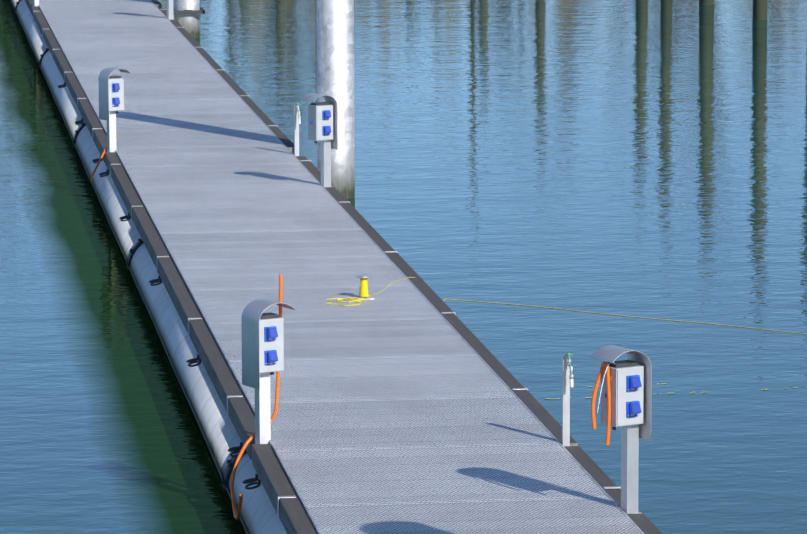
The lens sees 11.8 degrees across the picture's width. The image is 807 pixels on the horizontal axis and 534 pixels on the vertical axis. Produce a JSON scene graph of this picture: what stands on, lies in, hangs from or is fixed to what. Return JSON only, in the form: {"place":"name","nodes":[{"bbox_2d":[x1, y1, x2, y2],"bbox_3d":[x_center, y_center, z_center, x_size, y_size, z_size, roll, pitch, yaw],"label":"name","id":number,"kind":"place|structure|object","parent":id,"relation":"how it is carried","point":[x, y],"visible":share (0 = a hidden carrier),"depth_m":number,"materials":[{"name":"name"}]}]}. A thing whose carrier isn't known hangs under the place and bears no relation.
{"place":"outdoors","nodes":[
{"label":"outdoors","id":0,"kind":"place"},
{"bbox_2d":[294,104,300,155],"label":"water tap","id":1,"kind":"object","parent":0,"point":[297,119],"visible":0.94,"depth_m":45.53,"materials":[{"name":"silver metal"}]},
{"bbox_2d":[0,0,806,533],"bbox_3d":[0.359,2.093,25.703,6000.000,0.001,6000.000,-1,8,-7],"label":"water","id":2,"kind":"structure","parent":0,"point":[642,162],"depth_m":42.73,"materials":[{"name":"blue liquid"}]},
{"bbox_2d":[10,0,286,533],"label":"pontoon floats","id":3,"kind":"object","parent":2,"relation":"on","point":[258,515],"visible":0.27,"depth_m":35.66,"materials":[{"name":"grey plastic"}]},
{"bbox_2d":[33,0,38,21],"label":"power pedestal","id":4,"kind":"object","parent":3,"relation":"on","point":[35,2],"visible":0.1,"depth_m":68.65,"materials":[{"name":"paint"}]},
{"bbox_2d":[91,67,130,182],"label":"power pedestal","id":5,"kind":"object","parent":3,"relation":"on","point":[111,96],"visible":0.92,"depth_m":45.90,"materials":[{"name":"paint"}]},
{"bbox_2d":[58,82,260,489],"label":"mooring cleats","id":6,"kind":"object","parent":3,"relation":"on","point":[250,481],"visible":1,"depth_m":32.21,"materials":[{"name":"metal"}]},
{"bbox_2d":[167,0,173,19],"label":"power pedestal","id":7,"kind":"object","parent":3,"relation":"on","point":[170,15],"visible":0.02,"depth_m":65.57,"materials":[{"name":"metal"}]},
{"bbox_2d":[302,93,337,186],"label":"power pedestal","id":8,"kind":"object","parent":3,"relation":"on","point":[323,122],"visible":0.94,"depth_m":42.44,"materials":[{"name":"metal"}]},
{"bbox_2d":[39,0,643,533],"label":"pontoon deck","id":9,"kind":"structure","parent":3,"relation":"on","point":[403,408],"depth_m":32.87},
{"bbox_2d":[25,0,662,533],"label":"pontoon rails","id":10,"kind":"object","parent":9,"relation":"attached to","point":[287,506],"visible":0.81,"depth_m":33.34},
{"bbox_2d":[230,274,294,519],"bbox_3d":[-1.097,0.930,27.441,0.415,1.663,1.022,3,9,24],"label":"power pedestal","id":11,"kind":"object","parent":10,"relation":"on","point":[262,347],"visible":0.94,"depth_m":27.63,"materials":[{"name":"paint"}]},
{"bbox_2d":[562,353,573,445],"bbox_3d":[1.168,1.088,27.587,0.058,0.971,0.120,-4,9,-22],"label":"water tap","id":12,"kind":"object","parent":10,"relation":"on","point":[567,375],"visible":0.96,"depth_m":27.60,"materials":[{"name":"silver metal"}]},
{"bbox_2d":[591,345,651,513],"bbox_3d":[1.355,1.208,25.233,0.443,1.374,0.278,-5,10,-31],"label":"power pedestal","id":13,"kind":"object","parent":10,"relation":"on","point":[625,391],"visible":0.98,"depth_m":25.21,"materials":[{"name":"metal"}]},
{"bbox_2d":[326,275,805,333],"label":"yellow rope","id":14,"kind":"object","parent":9,"relation":"on","point":[363,293],"visible":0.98,"depth_m":34.44,"materials":[{"name":"fabric"}]},
{"bbox_2d":[173,0,204,37],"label":"guide pile","id":15,"kind":"object","parent":2,"relation":"in","point":[187,13],"visible":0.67,"depth_m":68.35,"materials":[{"name":"metal"}]},
{"bbox_2d":[316,0,354,198],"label":"guide pile","id":16,"kind":"object","parent":2,"relation":"in","point":[335,47],"visible":0.29,"depth_m":45.75,"materials":[{"name":"white metal"}]},
{"bbox_2d":[546,383,797,398],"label":"floating weed streaks","id":17,"kind":"object","parent":2,"relation":"on","point":[658,383],"visible":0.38,"depth_m":32.92,"materials":[{"name":"green plant"}]},
{"bbox_2d":[699,0,766,19],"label":"mooring piles","id":18,"kind":"object","parent":2,"relation":"on","point":[759,10],"depth_m":71.92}
]}

